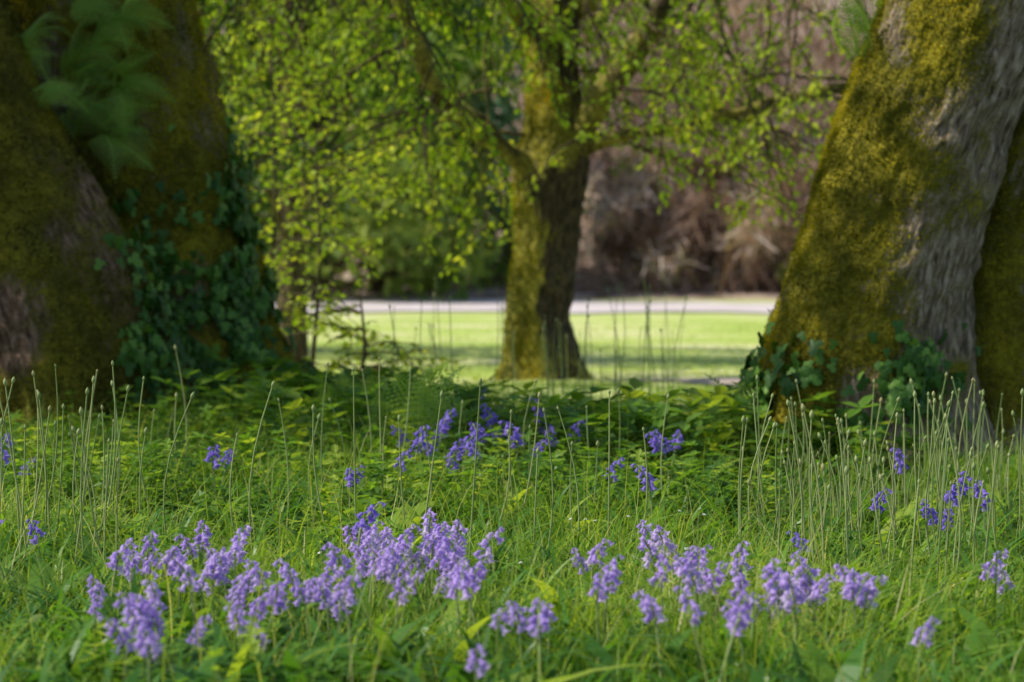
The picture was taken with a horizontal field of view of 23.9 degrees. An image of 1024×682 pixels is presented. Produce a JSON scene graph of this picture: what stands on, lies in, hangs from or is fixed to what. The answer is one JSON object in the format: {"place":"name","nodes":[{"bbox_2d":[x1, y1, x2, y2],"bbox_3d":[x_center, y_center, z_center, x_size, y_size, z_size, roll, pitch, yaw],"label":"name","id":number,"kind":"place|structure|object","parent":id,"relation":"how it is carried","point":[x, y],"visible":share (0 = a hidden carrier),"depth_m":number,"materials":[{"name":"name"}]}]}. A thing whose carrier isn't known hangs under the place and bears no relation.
{"place":"outdoors","nodes":[
{"label":"outdoors","id":0,"kind":"place"},
{"bbox_2d":[0,380,1017,466],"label":"shaded grass","id":1,"kind":"structure","parent":0,"point":[575,381],"depth_m":17.79,"materials":[{"name":"green plant"}]},
{"bbox_2d":[0,411,1023,681],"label":"grass","id":2,"kind":"structure","parent":0,"point":[754,625],"depth_m":6.51,"materials":[{"name":"green plant"}]},
{"bbox_2d":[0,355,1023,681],"bbox_3d":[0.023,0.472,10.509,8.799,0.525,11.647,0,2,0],"label":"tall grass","id":3,"kind":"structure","parent":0,"point":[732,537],"depth_m":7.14,"materials":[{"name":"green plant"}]},
{"bbox_2d":[1,0,1023,681],"bbox_3d":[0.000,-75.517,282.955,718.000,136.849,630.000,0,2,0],"label":"ground","id":4,"kind":"structure","parent":0,"point":[623,318],"depth_m":40.32,"materials":[{"name":"green plant"}]},
{"bbox_2d":[0,360,129,585],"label":"ribwort stalks","id":5,"kind":"object","parent":4,"relation":"on","point":[79,431],"visible":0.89,"depth_m":7.99,"materials":[{"name":"green plant"}]},
{"bbox_2d":[0,0,314,436],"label":"oak tree","id":6,"kind":"object","parent":4,"relation":"on","point":[67,309],"visible":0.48,"depth_m":14.95,"materials":[{"name":"brown plant"}]},
{"bbox_2d":[14,11,75,81],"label":"polypody fern","id":7,"kind":"object","parent":6,"relation":"attached to","point":[26,34],"visible":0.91,"depth_m":15.09,"materials":[{"name":"green plant"}]},
{"bbox_2d":[31,76,93,114],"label":"polypody fern","id":8,"kind":"object","parent":6,"relation":"attached to","point":[47,94],"visible":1,"depth_m":14.84,"materials":[{"name":"green plant"}]},
{"bbox_2d":[53,69,117,140],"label":"polypody fern","id":9,"kind":"object","parent":6,"relation":"attached to","point":[70,112],"visible":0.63,"depth_m":15.52,"materials":[{"name":"green plant"}]},
{"bbox_2d":[60,13,122,94],"bbox_3d":[-2.728,-1.834,15.482,0.484,0.531,0.269,1,2,28],"label":"polypody fern","id":10,"kind":"object","parent":6,"relation":"attached to","point":[83,64],"visible":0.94,"depth_m":15.46,"materials":[{"name":"green plant"}]},
{"bbox_2d":[66,0,122,25],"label":"polypody fern","id":11,"kind":"object","parent":6,"relation":"attached to","point":[81,5],"visible":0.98,"depth_m":15.42,"materials":[{"name":"green plant"}]},
{"bbox_2d":[69,63,134,143],"bbox_3d":[-2.662,-1.510,15.419,0.391,0.513,0.345,1,2,39],"label":"polypody fern","id":12,"kind":"object","parent":6,"relation":"attached to","point":[99,107],"visible":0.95,"depth_m":15.41,"materials":[{"name":"green plant"}]},
{"bbox_2d":[80,9,152,75],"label":"polypody fern","id":13,"kind":"object","parent":6,"relation":"attached to","point":[105,47],"visible":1,"depth_m":15.40,"materials":[{"name":"green plant"}]},
{"bbox_2d":[89,95,160,181],"bbox_3d":[-2.466,-1.288,15.429,0.479,0.567,0.341,0,2,0],"label":"polypody fern","id":14,"kind":"object","parent":6,"relation":"attached to","point":[115,142],"visible":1,"depth_m":15.38,"materials":[{"name":"green plant"}]},
{"bbox_2d":[101,0,174,56],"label":"polypody fern","id":15,"kind":"object","parent":6,"relation":"attached to","point":[126,3],"visible":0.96,"depth_m":15.39,"materials":[{"name":"green plant"}]},
{"bbox_2d":[105,51,177,134],"bbox_3d":[-2.387,-1.564,15.369,0.486,0.564,0.279,1,2,25],"label":"polypody fern","id":16,"kind":"object","parent":6,"relation":"attached to","point":[129,81],"visible":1,"depth_m":15.39,"materials":[{"name":"green plant"}]},
{"bbox_2d":[94,116,325,427],"bbox_3d":[-2.342,-0.310,16.167,2.821,2.415,2.688,2,2,45],"label":"ivy plant","id":17,"kind":"object","parent":4,"relation":"on","point":[248,304],"visible":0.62,"depth_m":15.58,"materials":[{"name":"green plant"}]},
{"bbox_2d":[211,3,277,201],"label":"maple tree","id":18,"kind":"object","parent":4,"relation":"on","point":[214,4],"visible":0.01,"depth_m":80.58,"materials":[{"name":"green plant"}]},
{"bbox_2d":[197,0,366,274],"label":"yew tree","id":19,"kind":"object","parent":4,"relation":"on","point":[208,11],"visible":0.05,"depth_m":30.19,"materials":[{"name":"green plant"}]},
{"bbox_2d":[201,0,417,352],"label":"beech sapling","id":20,"kind":"object","parent":4,"relation":"on","point":[259,23],"visible":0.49,"depth_m":19.43,"materials":[{"name":"green plant"}]},
{"bbox_2d":[86,507,557,681],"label":"bluebell patch","id":21,"kind":"object","parent":4,"relation":"on","point":[440,543],"visible":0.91,"depth_m":6.17,"materials":[{"name":"purple plant"}]},
{"bbox_2d":[138,345,509,562],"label":"ribwort stalks","id":22,"kind":"object","parent":4,"relation":"on","point":[192,395],"visible":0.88,"depth_m":8.52,"materials":[{"name":"green plant"}]},
{"bbox_2d":[210,0,442,218],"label":"maple tree","id":23,"kind":"object","parent":4,"relation":"on","point":[347,111],"depth_m":84.01,"materials":[{"name":"green plant"}]},
{"bbox_2d":[256,89,428,367],"bbox_3d":[-1.452,-0.734,18.583,1.656,2.472,1.209,1,2,38],"label":"beech sapling","id":24,"kind":"object","parent":4,"relation":"on","point":[337,161],"visible":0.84,"depth_m":18.49,"materials":[{"name":"green plant"}]},
{"bbox_2d":[303,370,382,421],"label":"fern","id":25,"kind":"object","parent":4,"relation":"on","point":[328,391],"visible":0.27,"depth_m":13.59,"materials":[{"name":"green plant"}]},
{"bbox_2d":[197,0,521,365],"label":"tree","id":26,"kind":"object","parent":4,"relation":"on","point":[434,39],"visible":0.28,"depth_m":25.87,"materials":[{"name":"green plant"}]},
{"bbox_2d":[222,0,504,301],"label":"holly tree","id":27,"kind":"object","parent":4,"relation":"on","point":[361,225],"visible":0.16,"depth_m":76.49,"materials":[{"name":"green plant"}]},
{"bbox_2d":[277,273,466,380],"bbox_3d":[-1.063,0.016,17.538,1.486,1.020,1.166,0,2,0],"label":"beech sapling","id":28,"kind":"object","parent":4,"relation":"on","point":[364,353],"visible":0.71,"depth_m":17.48,"materials":[{"name":"green plant"}]},
{"bbox_2d":[338,374,410,424],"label":"fern","id":29,"kind":"object","parent":4,"relation":"on","point":[370,394],"visible":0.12,"depth_m":13.36,"materials":[{"name":"green plant"}]},
{"bbox_2d":[250,0,522,293],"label":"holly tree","id":30,"kind":"object","parent":4,"relation":"on","point":[377,285],"visible":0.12,"depth_m":86.37,"materials":[{"name":"green plant"}]},
{"bbox_2d":[266,213,513,298],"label":"laurel hedge","id":31,"kind":"object","parent":4,"relation":"on","point":[504,267],"visible":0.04,"depth_m":89.30,"materials":[{"name":"green plant"}]},
{"bbox_2d":[360,373,429,447],"bbox_3d":[-0.582,0.421,12.177,0.370,0.507,0.439,0,2,0],"label":"fern","id":32,"kind":"object","parent":4,"relation":"on","point":[382,405],"visible":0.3,"depth_m":12.19,"materials":[{"name":"green plant"}]},
{"bbox_2d":[385,360,482,465],"bbox_3d":[-0.367,0.375,11.588,0.432,0.609,0.548,0,2,16],"label":"fern","id":33,"kind":"object","parent":4,"relation":"on","point":[425,391],"visible":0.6,"depth_m":11.56,"materials":[{"name":"green plant"}]},
{"bbox_2d":[358,0,512,131],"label":"maple tree","id":34,"kind":"object","parent":4,"relation":"on","point":[480,40],"visible":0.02,"depth_m":116.07,"materials":[{"name":"green plant"}]},
{"bbox_2d":[391,0,523,277],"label":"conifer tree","id":35,"kind":"object","parent":4,"relation":"on","point":[505,117],"visible":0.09,"depth_m":91.23,"materials":[{"name":"green plant"}]},
{"bbox_2d":[457,379,514,452],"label":"fern","id":36,"kind":"object","parent":4,"relation":"on","point":[469,388],"visible":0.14,"depth_m":12.78,"materials":[{"name":"green plant"}]},
{"bbox_2d":[0,385,994,598],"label":"bluebell patch","id":37,"kind":"object","parent":4,"relation":"on","point":[444,427],"visible":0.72,"depth_m":9.80,"materials":[{"name":"purple plant"}]},
{"bbox_2d":[0,385,1023,532],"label":"woodland herbs","id":38,"kind":"object","parent":4,"relation":"on","point":[247,434],"visible":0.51,"depth_m":10.37,"materials":[{"name":"green plant"}]},
{"bbox_2d":[0,615,1023,681],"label":"dock leaves","id":39,"kind":"object","parent":4,"relation":"on","point":[850,667],"visible":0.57,"depth_m":5.47,"materials":[{"name":"green plant"}]},
{"bbox_2d":[0,413,1023,681],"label":"bluebell leaves","id":40,"kind":"object","parent":4,"relation":"on","point":[944,675],"visible":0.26,"depth_m":6.57,"materials":[{"name":"green plant"}]},
{"bbox_2d":[0,405,1023,681],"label":"dock leaves","id":41,"kind":"object","parent":4,"relation":"on","point":[410,645],"visible":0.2,"depth_m":6.69,"materials":[{"name":"green plant"}]},
{"bbox_2d":[0,477,1023,681],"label":"meadow herbs","id":42,"kind":"object","parent":4,"relation":"on","point":[254,649],"visible":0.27,"depth_m":7.14,"materials":[{"name":"green plant"}]},
{"bbox_2d":[318,508,705,601],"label":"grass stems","id":43,"kind":"object","parent":4,"relation":"on","point":[685,548],"visible":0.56,"depth_m":8.17,"materials":[{"name":"green plant"}]},
{"bbox_2d":[145,355,897,499],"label":"bramble undergrowth","id":44,"kind":"object","parent":4,"relation":"on","point":[633,410],"visible":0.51,"depth_m":11.98,"materials":[{"name":"green plant"}]},
{"bbox_2d":[275,298,774,312],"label":"gravel drive","id":45,"kind":"structure","parent":4,"relation":"on","point":[577,306],"depth_m":66.91,"materials":[{"name":"grey gravel"}]},
{"bbox_2d":[197,0,877,380],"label":"beech tree","id":46,"kind":"object","parent":4,"relation":"on","point":[547,158],"visible":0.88,"depth_m":20.75,"materials":[{"name":"green plant"}]},
{"bbox_2d":[389,278,686,415],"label":"ribwort stalks","id":47,"kind":"object","parent":4,"relation":"on","point":[647,329],"visible":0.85,"depth_m":16.58,"materials":[{"name":"green plant"}]},
{"bbox_2d":[307,3,869,294],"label":"bare shrub thicket","id":48,"kind":"object","parent":4,"relation":"on","point":[726,267],"visible":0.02,"depth_m":89.52,"materials":[{"name":"plant"}]},
{"bbox_2d":[509,379,669,548],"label":"ribwort stalks","id":49,"kind":"object","parent":4,"relation":"on","point":[572,443],"visible":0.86,"depth_m":8.67,"materials":[{"name":"green plant"}]},
{"bbox_2d":[492,0,689,187],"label":"bare tree","id":50,"kind":"object","parent":4,"relation":"on","point":[516,70],"visible":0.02,"depth_m":110.86,"materials":[{"name":"brown plant"}]},
{"bbox_2d":[572,403,616,447],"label":"fern","id":51,"kind":"object","parent":4,"relation":"on","point":[583,405],"visible":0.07,"depth_m":12.00,"materials":[{"name":"green plant"}]},
{"bbox_2d":[498,0,718,257],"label":"bare tree","id":52,"kind":"object","parent":4,"relation":"on","point":[609,155],"visible":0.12,"depth_m":95.61,"materials":[{"name":"brown plant"}]},
{"bbox_2d":[583,150,662,272],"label":"spring shrub","id":53,"kind":"object","parent":4,"relation":"on","point":[623,165],"visible":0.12,"depth_m":92.73,"materials":[{"name":"brown plant"}]},
{"bbox_2d":[575,159,721,292],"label":"bare tree","id":54,"kind":"object","parent":4,"relation":"on","point":[639,193],"visible":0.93,"depth_m":88.24,"materials":[{"name":"brown plant"}]},
{"bbox_2d":[571,520,754,681],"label":"bluebell patch","id":55,"kind":"object","parent":4,"relation":"on","point":[647,604],"visible":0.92,"depth_m":5.99,"materials":[{"name":"purple plant"}]},
{"bbox_2d":[579,0,784,240],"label":"bare tree","id":56,"kind":"object","parent":4,"relation":"on","point":[632,119],"visible":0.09,"depth_m":99.22,"materials":[{"name":"brown plant"}]},
{"bbox_2d":[633,129,781,292],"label":"bare tree","id":57,"kind":"object","parent":4,"relation":"on","point":[712,235],"visible":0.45,"depth_m":88.94,"materials":[{"name":"brown plant"}]},
{"bbox_2d":[688,398,733,458],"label":"fern","id":58,"kind":"object","parent":4,"relation":"on","point":[714,421],"visible":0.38,"depth_m":11.80,"materials":[{"name":"green plant"}]},
{"bbox_2d":[659,94,766,211],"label":"copper shrub","id":59,"kind":"object","parent":4,"relation":"on","point":[676,185],"visible":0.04,"depth_m":99.55,"materials":[{"name":"brown plant"}]},
{"bbox_2d":[697,374,761,441],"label":"fern","id":60,"kind":"object","parent":4,"relation":"on","point":[739,394],"visible":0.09,"depth_m":12.40,"materials":[{"name":"green plant"}]},
{"bbox_2d":[635,0,827,173],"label":"bare tree","id":61,"kind":"object","parent":4,"relation":"on","point":[798,1],"visible":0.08,"depth_m":114.98,"materials":[{"name":"brown plant"}]},
{"bbox_2d":[651,0,838,279],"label":"bare tree","id":62,"kind":"object","parent":4,"relation":"on","point":[742,35],"visible":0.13,"depth_m":92.92,"materials":[{"name":"brown plant"}]},
{"bbox_2d":[707,208,803,287],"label":"spring shrub","id":63,"kind":"object","parent":4,"relation":"on","point":[769,263],"visible":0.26,"depth_m":89.01,"materials":[{"name":"brown plant"}]},
{"bbox_2d":[708,145,818,292],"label":"bare tree","id":64,"kind":"object","parent":4,"relation":"on","point":[765,235],"visible":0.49,"depth_m":86.98,"materials":[{"name":"brown plant"}]},
{"bbox_2d":[713,0,877,251],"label":"bare tree","id":65,"kind":"object","parent":4,"relation":"on","point":[831,69],"visible":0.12,"depth_m":97.02,"materials":[{"name":"brown plant"}]},
{"bbox_2d":[718,0,875,136],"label":"bare tree","id":66,"kind":"object","parent":4,"relation":"on","point":[807,20],"visible":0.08,"depth_m":123.51,"materials":[{"name":"brown plant"}]},
{"bbox_2d":[783,21,866,169],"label":"bare tree","id":67,"kind":"object","parent":4,"relation":"on","point":[836,65],"visible":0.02,"depth_m":96.17,"materials":[{"name":"brown plant"}]},
{"bbox_2d":[728,319,981,471],"bbox_3d":[1.790,0.385,12.578,1.601,1.017,1.615,0,2,0],"label":"ivy plant","id":68,"kind":"object","parent":4,"relation":"on","point":[914,362],"visible":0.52,"depth_m":12.04,"materials":[{"name":"green plant"}]},
{"bbox_2d":[719,541,1015,681],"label":"bluebell patch","id":69,"kind":"object","parent":4,"relation":"on","point":[800,589],"visible":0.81,"depth_m":5.92,"materials":[{"name":"purple plant"}]},
{"bbox_2d":[738,372,1023,606],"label":"ribwort stalks","id":70,"kind":"object","parent":4,"relation":"on","point":[844,467],"visible":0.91,"depth_m":8.27,"materials":[{"name":"green plant"}]},
{"bbox_2d":[757,0,1023,473],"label":"oak tree","id":71,"kind":"object","parent":4,"relation":"on","point":[914,217],"visible":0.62,"depth_m":12.19,"materials":[{"name":"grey plant"}]},
{"bbox_2d":[831,0,872,60],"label":"polypody fern","id":72,"kind":"object","parent":71,"relation":"attached to","point":[856,45],"visible":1,"depth_m":12.31,"materials":[{"name":"green plant"}]},
{"bbox_2d":[828,0,881,35],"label":"polypody fern","id":73,"kind":"object","parent":71,"relation":"attached to","point":[862,12],"visible":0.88,"depth_m":12.37,"materials":[{"name":"green plant"}]},
{"bbox_2d":[308,320,767,388],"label":"lawn grass","id":74,"kind":"structure","parent":0,"point":[572,385],"depth_m":30.19,"materials":[{"name":"green plant"}]},
{"bbox_2d":[578,0,754,145],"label":"bare tree","id":75,"kind":"object","parent":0,"point":[639,95],"visible":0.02,"depth_m":120.00,"materials":[{"name":"brown plant"}]},
{"bbox_2d":[639,377,743,385],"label":"dirt path","id":76,"kind":"structure","parent":0,"point":[724,380],"depth_m":21.28,"materials":[{"name":"brown soil"}]}
]}

